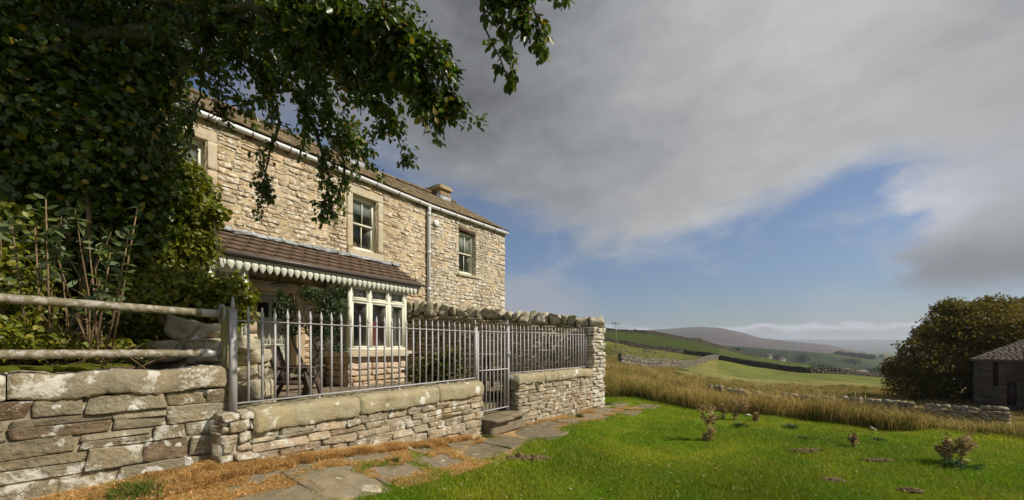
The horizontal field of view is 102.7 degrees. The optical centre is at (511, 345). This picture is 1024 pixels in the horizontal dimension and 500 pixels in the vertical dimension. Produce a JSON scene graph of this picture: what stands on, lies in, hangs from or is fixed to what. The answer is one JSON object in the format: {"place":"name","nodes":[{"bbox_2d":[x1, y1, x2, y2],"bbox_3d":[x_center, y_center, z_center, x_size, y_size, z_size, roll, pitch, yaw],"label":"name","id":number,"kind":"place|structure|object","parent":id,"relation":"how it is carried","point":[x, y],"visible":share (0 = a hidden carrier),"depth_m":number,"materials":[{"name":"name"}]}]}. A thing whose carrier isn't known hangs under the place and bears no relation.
{"place":"outdoors","nodes":[
{"label":"outdoors","id":0,"kind":"place"},
{"bbox_2d":[227,402,660,499],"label":"flagstone path","id":1,"kind":"structure","parent":0,"point":[343,482],"depth_m":4.58,"materials":[{"name":"grey stone"}]},
{"bbox_2d":[362,484,381,492],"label":"stone","id":2,"kind":"object","parent":1,"relation":"on","point":[373,488],"visible":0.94,"depth_m":4.12,"materials":[{"name":"beige stone"}]},
{"bbox_2d":[119,0,1023,339],"label":"sky","id":3,"kind":"structure","parent":0,"point":[768,169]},
{"bbox_2d":[184,324,1023,499],"bbox_3d":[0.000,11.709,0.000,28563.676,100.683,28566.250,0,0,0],"label":"ground","id":4,"kind":"structure","parent":0,"point":[727,371],"depth_m":8.55,"materials":[{"name":"green plant"}]},
{"bbox_2d":[0,363,228,499],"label":"garden wall","id":5,"kind":"structure","parent":4,"relation":"on","point":[69,427],"depth_m":3.50,"materials":[{"name":"stone"}]},
{"bbox_2d":[221,306,235,410],"bbox_3d":[-2.965,0.247,4.280,0.116,1.305,0.116,0,0,-40],"label":"timber post","id":6,"kind":"object","parent":5,"relation":"on","point":[225,334],"visible":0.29,"depth_m":4.22,"materials":[{"name":"grey wood"}]},
{"bbox_2d":[0,293,225,323],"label":"tubular rail","id":7,"kind":"object","parent":6,"relation":"attached to","point":[49,301],"visible":1,"depth_m":3.50,"materials":[{"name":"grey metal"}]},
{"bbox_2d":[0,343,225,362],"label":"tubular rail","id":8,"kind":"object","parent":6,"relation":"attached to","point":[32,354],"visible":0.98,"depth_m":3.50,"materials":[{"name":"grey metal"}]},
{"bbox_2d":[48,62,508,389],"bbox_3d":[-6.367,-3.200,12.261,7.191,8.841,15.112,0,0,33],"label":"farmhouse","id":9,"kind":"object","parent":4,"relation":"on","point":[414,242],"visible":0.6,"depth_m":10.35,"materials":[{"name":"stone"}]},
{"bbox_2d":[99,262,248,360],"bbox_3d":[-6.023,-0.216,7.408,1.128,2.849,2.153,0,0,33],"label":"bay window","id":10,"kind":"structure","parent":9,"relation":"in","point":[217,271],"depth_m":7.78,"materials":[{"name":"beige paint"}]},
{"bbox_2d":[158,116,216,197],"bbox_3d":[-6.449,-3.380,7.943,0.301,1.908,1.208,0,0,33],"label":"window","id":11,"kind":"structure","parent":9,"relation":"in","point":[211,138],"depth_m":8.27,"materials":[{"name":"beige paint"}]},
{"bbox_2d":[255,291,290,373],"bbox_3d":[-5.614,-0.290,9.521,0.125,1.900,0.880,0,0,33],"label":"front door","id":12,"kind":"structure","parent":9,"relation":"in","point":[266,297],"depth_m":9.52,"materials":[{"name":"grey paint"}]},
{"bbox_2d":[268,273,289,286],"bbox_3d":[-5.066,-1.410,8.918,0.420,0.460,0.414,0,0,0],"label":"porch lamp","id":13,"kind":"object","parent":9,"relation":"hanging from","point":[278,283],"visible":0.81,"depth_m":8.85,"materials":[{"name":"black metal"}]},
{"bbox_2d":[347,184,383,260],"bbox_3d":[-4.166,-3.380,11.487,0.300,1.910,1.205,0,0,33],"label":"window","id":14,"kind":"structure","parent":9,"relation":"in","point":[363,207],"depth_m":11.55,"materials":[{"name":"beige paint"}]},
{"bbox_2d":[322,280,411,386],"bbox_3d":[-3.799,-0.210,10.876,1.140,2.859,2.030,0,0,33],"label":"bay window","id":15,"kind":"structure","parent":9,"relation":"in","point":[386,300],"depth_m":10.38,"materials":[{"name":"beige paint"}]},
{"bbox_2d":[364,321,383,345],"bbox_3d":[-3.757,-0.037,11.048,0.601,1.242,0.882,0,0,33],"label":"armchair","id":16,"kind":"object","parent":9,"relation":"on","point":[380,335],"visible":0.07,"depth_m":10.93,"materials":[{"name":"red fabric"}]},
{"bbox_2d":[393,307,398,345],"bbox_3d":[-3.220,-0.365,11.366,0.073,2.030,0.216,0,0,33],"label":"curtain","id":17,"kind":"object","parent":9,"relation":"hanging from","point":[395,323],"visible":0.37,"depth_m":11.31,"materials":[{"name":"white fabric"}]},
{"bbox_2d":[457,228,478,278],"bbox_3d":[-1.718,-3.369,15.077,0.365,1.722,1.160,0,0,37],"label":"window","id":18,"kind":"structure","parent":9,"relation":"in","point":[467,243],"depth_m":15.31,"materials":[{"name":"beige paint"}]},
{"bbox_2d":[0,0,575,365],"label":"overhanging tree","id":19,"kind":"object","parent":4,"relation":"on","point":[311,38],"visible":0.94,"depth_m":4.19,"materials":[{"name":"green plant"}]},
{"bbox_2d":[0,0,199,338],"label":"ivy","id":20,"kind":"object","parent":19,"relation":"attached to","point":[104,109],"visible":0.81,"depth_m":4.72,"materials":[{"name":"green plant"}]},
{"bbox_2d":[46,402,617,499],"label":"grass tuft ground cover","id":21,"kind":"object","parent":4,"relation":"on","point":[132,489],"depth_m":3.41,"materials":[{"name":"plant"}]},
{"bbox_2d":[26,406,643,499],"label":"dead grass","id":22,"kind":"structure","parent":4,"relation":"on","point":[200,478],"depth_m":3.98,"materials":[{"name":"brown plant"}]},
{"bbox_2d":[209,380,483,464],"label":"garden wall","id":23,"kind":"structure","parent":4,"relation":"on","point":[262,430],"depth_m":5.05,"materials":[{"name":"stone"}]},
{"bbox_2d":[227,297,477,411],"bbox_3d":[-1.756,0.084,5.850,0.072,1.173,4.072,0,0,33],"label":"railing","id":24,"kind":"object","parent":23,"relation":"on","point":[233,402],"visible":0.98,"depth_m":5.09,"materials":[{"name":"grey metal"}]},
{"bbox_2d":[281,379,502,409],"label":"terrace","id":25,"kind":"structure","parent":4,"relation":"on","point":[495,396],"depth_m":8.93,"materials":[{"name":"stone"}]},
{"bbox_2d":[277,379,502,401],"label":"terrace paving","id":26,"kind":"structure","parent":25,"relation":"on","point":[292,393],"depth_m":9.37,"materials":[{"name":"grey stone"}]},
{"bbox_2d":[265,345,325,397],"bbox_3d":[-4.010,0.494,7.553,0.912,1.035,0.750,0,0,-12],"label":"garden chair","id":27,"kind":"object","parent":26,"relation":"on","point":[280,372],"visible":0.65,"depth_m":7.37,"materials":[{"name":"black metal"}]},
{"bbox_2d":[270,282,350,395],"bbox_3d":[-3.691,-0.088,7.552,1.456,2.188,0.690,0,0,0],"label":"wall shrub","id":28,"kind":"object","parent":26,"relation":"on","point":[328,306],"visible":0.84,"depth_m":7.51,"materials":[{"name":"green plant"}]},
{"bbox_2d":[407,345,467,386],"bbox_3d":[-1.510,0.497,8.036,1.330,1.022,0.797,0,0,0],"label":"border plant","id":29,"kind":"object","parent":26,"relation":"on","point":[446,370],"visible":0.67,"depth_m":7.87,"materials":[{"name":"green plant"}]},
{"bbox_2d":[401,353,499,392],"bbox_3d":[-1.299,0.595,9.400,1.960,0.830,1.590,0,0,6],"label":"picnic table","id":30,"kind":"object","parent":26,"relation":"on","point":[466,354],"visible":0.26,"depth_m":9.09,"materials":[{"name":"brown wood"}]},
{"bbox_2d":[480,393,526,435],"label":"gate steps","id":31,"kind":"structure","parent":4,"relation":"on","point":[496,422],"depth_m":7.82,"materials":[{"name":"beige stone"}]},
{"bbox_2d":[403,300,605,407],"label":"dry stone wall","id":32,"kind":"structure","parent":4,"relation":"on","point":[423,312],"depth_m":11.81,"materials":[{"name":"grey stone"}]},
{"bbox_2d":[546,338,557,364],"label":"wall fern","id":33,"kind":"object","parent":32,"relation":"attached to","point":[547,344],"depth_m":11.45,"materials":[{"name":"green plant"}]},
{"bbox_2d":[492,451,551,460],"bbox_3d":[0.143,1.633,5.972,0.871,0.122,0.289,0,0,0],"label":"bare soil patch","id":34,"kind":"object","parent":4,"relation":"on","point":[532,457],"visible":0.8,"depth_m":5.95,"materials":[{"name":"brown soil"}]},
{"bbox_2d":[499,367,593,424],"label":"garden wall","id":35,"kind":"structure","parent":4,"relation":"on","point":[536,396],"depth_m":9.29,"materials":[{"name":"stone"}]},
{"bbox_2d":[506,320,586,410],"bbox_3d":[0.948,0.418,9.715,0.074,1.923,3.369,0,0,39],"label":"railing","id":36,"kind":"object","parent":35,"relation":"on","point":[528,332],"visible":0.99,"depth_m":9.47,"materials":[{"name":"grey metal"}]},
{"bbox_2d":[478,324,510,411],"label":"gate","id":37,"kind":"structure","parent":36,"relation":"attached to","point":[497,369],"depth_m":7.97,"materials":[{"name":"grey metal"}]},
{"bbox_2d":[215,395,1023,499],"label":"lawn grass","id":38,"kind":"structure","parent":4,"relation":"on","point":[788,481],"depth_m":5.56,"materials":[{"name":"green plant"}]},
{"bbox_2d":[612,349,665,356],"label":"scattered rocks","id":39,"kind":"object","parent":4,"relation":"on","point":[645,351],"visible":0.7,"depth_m":120.65,"materials":[{"name":"stone"}]},
{"bbox_2d":[601,337,720,355],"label":"field wall","id":40,"kind":"structure","parent":4,"relation":"on","point":[668,349],"depth_m":149.71,"materials":[{"name":"stone"}]},
{"bbox_2d":[618,353,720,367],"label":"field wall","id":41,"kind":"structure","parent":4,"relation":"on","point":[641,361],"depth_m":65.07,"materials":[{"name":"stone"}]},
{"bbox_2d":[605,328,761,356],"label":"field wall","id":42,"kind":"structure","parent":4,"relation":"on","point":[683,338],"depth_m":257.56,"materials":[{"name":"stone"}]},
{"bbox_2d":[374,416,1023,499],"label":"fallen leaves","id":43,"kind":"object","parent":4,"relation":"on","point":[716,467],"visible":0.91,"depth_m":5.38,"materials":[{"name":"brown plant"}]},
{"bbox_2d":[697,403,720,440],"bbox_3d":[3.643,1.413,7.493,0.404,0.767,0.317,0,0,-15],"label":"dry thistle","id":44,"kind":"object","parent":4,"relation":"on","point":[706,436],"visible":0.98,"depth_m":7.47,"materials":[{"name":"brown plant"}]},
{"bbox_2d":[716,402,727,418],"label":"dry thistle","id":45,"kind":"object","parent":4,"relation":"on","point":[723,409],"visible":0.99,"depth_m":9.69,"materials":[{"name":"brown plant"}]},
{"bbox_2d":[730,397,749,419],"bbox_3d":[5.253,1.470,9.506,0.461,0.584,0.339,0,0,0],"label":"dry thistle","id":46,"kind":"object","parent":4,"relation":"on","point":[739,406],"visible":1,"depth_m":9.47,"materials":[{"name":"brown plant"}]},
{"bbox_2d":[731,421,750,426],"bbox_3d":[4.886,1.678,8.790,0.390,0.111,0.402,0,0,0],"label":"thistle rosette","id":47,"kind":"object","parent":4,"relation":"on","point":[738,424],"visible":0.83,"depth_m":8.75,"materials":[{"name":"plant"}]},
{"bbox_2d":[752,412,759,420],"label":"dry thistle","id":48,"kind":"object","parent":4,"relation":"on","point":[755,417],"visible":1,"depth_m":9.29,"materials":[{"name":"brown plant"}]},
{"bbox_2d":[775,357,785,361],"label":"farmhouse","id":49,"kind":"object","parent":4,"relation":"on","point":[780,358],"visible":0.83,"depth_m":696.63,"materials":[{"name":"stone"}]},
{"bbox_2d":[781,422,797,428],"bbox_3d":[5.928,1.706,8.737,0.349,0.103,0.514,0,0,36],"label":"thistle rosette","id":50,"kind":"object","parent":4,"relation":"on","point":[791,425],"visible":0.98,"depth_m":8.71,"materials":[{"name":"green plant"}]},
{"bbox_2d":[719,355,886,377],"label":"field wall","id":51,"kind":"structure","parent":4,"relation":"on","point":[822,370],"depth_m":98.50,"materials":[{"name":"stone"}]},
{"bbox_2d":[797,353,809,362],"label":"distant tree","id":52,"kind":"object","parent":4,"relation":"on","point":[804,359],"visible":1,"depth_m":817.50,"materials":[{"name":"green plant"}]},
{"bbox_2d":[789,448,822,452],"bbox_3d":[4.850,1.734,6.722,0.560,0.104,0.258,0,0,0],"label":"bare soil patch","id":53,"kind":"object","parent":4,"relation":"on","point":[804,450],"visible":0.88,"depth_m":6.69,"materials":[{"name":"brown soil"}]},
{"bbox_2d":[603,354,1023,437],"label":"rush bank","id":54,"kind":"structure","parent":4,"relation":"on","point":[645,385],"depth_m":11.60,"materials":[{"name":"beige plant"}]},
{"bbox_2d":[809,361,830,367],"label":"distant tree","id":55,"kind":"object","parent":4,"relation":"on","point":[818,365],"visible":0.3,"depth_m":239.99,"materials":[{"name":"green plant"}]},
{"bbox_2d":[820,476,846,482],"bbox_3d":[4.071,1.709,5.195,0.315,0.083,0.202,0,0,0],"label":"bare soil patch","id":56,"kind":"object","parent":4,"relation":"on","point":[833,478],"visible":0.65,"depth_m":5.16,"materials":[{"name":"brown soil"}]},
{"bbox_2d":[833,351,846,355],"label":"distant tree","id":57,"kind":"object","parent":4,"relation":"on","point":[838,352],"visible":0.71,"depth_m":1114.20,"materials":[{"name":"green plant"}]},
{"bbox_2d":[704,385,980,422],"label":"ruined wall","id":58,"kind":"structure","parent":4,"relation":"on","point":[973,413],"depth_m":26.72,"materials":[{"name":"stone"}]},
{"bbox_2d":[839,358,861,363],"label":"distant tree","id":59,"kind":"object","parent":4,"relation":"on","point":[855,361],"visible":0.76,"depth_m":897.30,"materials":[{"name":"green plant"}]},
{"bbox_2d":[846,432,858,447],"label":"dry thistle","id":60,"kind":"object","parent":4,"relation":"on","point":[853,438],"visible":1,"depth_m":7.01,"materials":[{"name":"beige plant"}]},
{"bbox_2d":[858,353,869,358],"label":"distant tree","id":61,"kind":"object","parent":4,"relation":"on","point":[861,355],"visible":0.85,"depth_m":1133.91,"materials":[{"name":"green plant"}]},
{"bbox_2d":[866,354,877,359],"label":"distant tree","id":62,"kind":"object","parent":4,"relation":"on","point":[871,356],"visible":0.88,"depth_m":1145.24,"materials":[{"name":"green plant"}]},
{"bbox_2d":[861,457,894,462],"bbox_3d":[5.599,1.767,6.269,0.531,0.099,0.188,0,0,0],"label":"bare soil patch","id":63,"kind":"object","parent":4,"relation":"on","point":[880,459],"visible":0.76,"depth_m":6.24,"materials":[{"name":"soil"}]},
{"bbox_2d":[869,437,886,440],"bbox_3d":[6.939,1.763,7.761,0.289,0.068,0.260,0,0,0],"label":"thistle rosette","id":64,"kind":"object","parent":4,"relation":"on","point":[881,439],"visible":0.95,"depth_m":7.75,"materials":[{"name":"green plant"}]},
{"bbox_2d":[879,354,888,357],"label":"farmhouse","id":65,"kind":"object","parent":4,"relation":"on","point":[883,355],"visible":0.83,"depth_m":1494.63,"materials":[{"name":"stone"}]},
{"bbox_2d":[895,486,924,493],"bbox_3d":[4.758,1.737,4.888,0.288,0.096,0.200,0,0,0],"label":"bare soil patch","id":66,"kind":"object","parent":4,"relation":"on","point":[916,490],"visible":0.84,"depth_m":4.86,"materials":[{"name":"brown soil"}]},
{"bbox_2d":[933,432,954,459],"bbox_3d":[6.483,1.527,6.142,0.247,0.467,0.232,0,0,43],"label":"dry thistle","id":67,"kind":"object","parent":4,"relation":"on","point":[942,450],"visible":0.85,"depth_m":6.13,"materials":[{"name":"brown plant"}]},
{"bbox_2d":[877,293,1023,401],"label":"autumn tree","id":68,"kind":"object","parent":4,"relation":"on","point":[953,337],"visible":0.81,"depth_m":35.47,"materials":[{"name":"green plant"}]},
{"bbox_2d":[942,432,978,463],"bbox_3d":[6.598,1.518,6.013,0.464,0.527,0.304,0,0,23],"label":"dry thistle","id":69,"kind":"object","parent":4,"relation":"on","point":[964,442],"visible":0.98,"depth_m":5.97,"materials":[{"name":"beige plant"}]},
{"bbox_2d":[935,456,986,469],"bbox_3d":[6.339,1.666,5.839,0.549,0.154,0.507,0,0,0],"label":"thistle rosette","id":70,"kind":"object","parent":4,"relation":"on","point":[954,463],"visible":0.95,"depth_m":5.80,"materials":[{"name":"green plant"}]},
{"bbox_2d":[978,405,1011,426],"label":"wall end","id":71,"kind":"structure","parent":4,"relation":"on","point":[990,413],"depth_m":23.59,"materials":[{"name":"stone"}]},
{"bbox_2d":[971,340,1023,410],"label":"barn","id":72,"kind":"structure","parent":4,"relation":"on","point":[998,376],"depth_m":31.10,"materials":[{"name":"stone"}]},
{"bbox_2d":[1007,382,1016,405],"bbox_3d":[37.523,3.592,30.749,0.060,1.800,0.460,0,0,-40],"label":"door","id":73,"kind":"structure","parent":72,"relation":"in","point":[1011,387],"depth_m":30.75,"materials":[{"name":"black wood"}]},
{"bbox_2d":[602,344,697,390],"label":"hillside grass","id":74,"kind":"structure","parent":0,"point":[609,353],"depth_m":66.09,"materials":[{"name":"green plant"}]},
{"bbox_2d":[649,327,868,355],"bbox_3d":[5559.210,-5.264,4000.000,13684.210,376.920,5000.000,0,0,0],"label":"moorland hill","id":75,"kind":"structure","parent":0,"point":[723,336],"depth_m":2931.20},
{"bbox_2d":[722,345,899,373],"bbox_3d":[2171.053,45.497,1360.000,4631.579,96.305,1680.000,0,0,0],"label":"valley side","id":76,"kind":"structure","parent":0,"point":[832,359],"depth_m":926.16,"materials":[{"name":"green plant"}]},
{"bbox_2d":[844,352,858,356],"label":"distant tree","id":77,"kind":"object","parent":76,"relation":"on","point":[852,354],"visible":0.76,"depth_m":1125.17,"materials":[{"name":"green plant"}]},
{"bbox_2d":[776,339,914,350],"bbox_3d":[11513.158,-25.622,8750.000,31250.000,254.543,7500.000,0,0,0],"label":"distant hill","id":78,"kind":"structure","parent":0,"point":[871,345],"depth_m":7171.99,"materials":[{"name":"grey"}]},
{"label":"planted bank","id":79,"kind":"structure","parent":0,"visible":0},
{"bbox_2d":[0,200,83,365],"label":"leafy shrub","id":80,"kind":"object","parent":79,"relation":"on","point":[8,263],"visible":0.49,"depth_m":4.17,"materials":[{"name":"green plant"}]},
{"bbox_2d":[0,192,144,365],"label":"cane bush","id":81,"kind":"object","parent":79,"relation":"on","point":[58,253],"visible":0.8,"depth_m":3.71,"materials":[{"name":"green plant"}]},
{"bbox_2d":[2,325,165,368],"bbox_3d":[-4.279,0.103,3.820,1.899,0.720,1.075,0,0,0],"label":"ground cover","id":82,"kind":"object","parent":79,"relation":"on","point":[98,361],"visible":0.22,"depth_m":3.81,"materials":[{"name":"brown plant"}]},
{"bbox_2d":[0,265,172,365],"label":"greenery","id":83,"kind":"object","parent":79,"relation":"on","point":[27,340],"visible":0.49,"depth_m":3.94,"materials":[{"name":"green plant"}]},
{"bbox_2d":[71,130,262,349],"bbox_3d":[-4.639,-1.242,5.408,2.880,3.732,1.663,0,0,36],"label":"leafy shrub","id":84,"kind":"object","parent":79,"relation":"on","point":[185,281],"visible":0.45,"depth_m":5.16,"materials":[{"name":"green plant"}]},
{"bbox_2d":[122,337,276,405],"bbox_3d":[-4.029,0.355,5.055,1.896,1.015,0.977,0,0,5],"label":"rubble footing","id":85,"kind":"object","parent":79,"relation":"on","point":[172,365],"visible":0.07,"depth_m":4.65,"materials":[{"name":"stone"}]},
{"bbox_2d":[137,313,165,338],"bbox_3d":[-4.278,-0.277,4.984,0.443,0.398,0.479,0,0,0],"label":"boulder","id":86,"kind":"object","parent":85,"relation":"on","point":[154,324],"visible":0.08,"depth_m":4.81,"materials":[{"name":"stone"}]},
{"bbox_2d":[141,340,185,365],"bbox_3d":[-3.884,0.078,4.708,0.517,0.295,0.443,0,0,-23],"label":"boulder","id":87,"kind":"object","parent":85,"relation":"on","point":[167,344],"visible":0.31,"depth_m":4.51,"materials":[{"name":"stone"}]},
{"bbox_2d":[163,314,205,339],"bbox_3d":[-3.815,-0.191,4.804,0.464,0.330,0.392,0,0,0],"label":"boulder","id":88,"kind":"object","parent":87,"relation":"on","point":[177,328],"visible":0.61,"depth_m":4.65,"materials":[{"name":"stone"}]},
{"bbox_2d":[183,338,220,365],"bbox_3d":[-3.416,0.065,4.605,0.367,0.318,0.343,0,0,8],"label":"boulder","id":89,"kind":"object","parent":85,"relation":"on","point":[204,343],"visible":0.55,"depth_m":4.47,"materials":[{"name":"stone"}]},
{"bbox_2d":[175,323,220,349],"bbox_3d":[-3.523,-0.095,4.661,0.437,0.334,0.289,0,0,0],"label":"boulder","id":90,"kind":"object","parent":89,"relation":"on","point":[212,330],"visible":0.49,"depth_m":4.54,"materials":[{"name":"stone"}]},
{"bbox_2d":[237,377,276,400],"bbox_3d":[-3.270,0.534,5.118,0.536,0.324,0.438,0,0,0],"label":"boulder","id":91,"kind":"object","parent":85,"relation":"on","point":[255,389],"visible":0.45,"depth_m":4.93,"materials":[{"name":"stone"}]},
{"bbox_2d":[237,362,268,380],"bbox_3d":[-3.312,0.320,5.110,0.452,0.336,0.390,0,0,-16],"label":"boulder","id":92,"kind":"object","parent":91,"relation":"on","point":[255,371],"visible":0.33,"depth_m":4.96,"materials":[{"name":"stone"}]},
{"bbox_2d":[237,349,271,365],"bbox_3d":[-3.264,0.144,5.084,0.444,0.216,0.329,0,0,0],"label":"boulder","id":93,"kind":"object","parent":92,"relation":"on","point":[255,356],"visible":0.56,"depth_m":4.98,"materials":[{"name":"stone"}]},
{"bbox_2d":[237,335,260,352],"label":"boulder","id":94,"kind":"object","parent":93,"relation":"on","point":[255,343],"visible":0.51,"depth_m":4.88,"materials":[{"name":"stone"}]}
]}

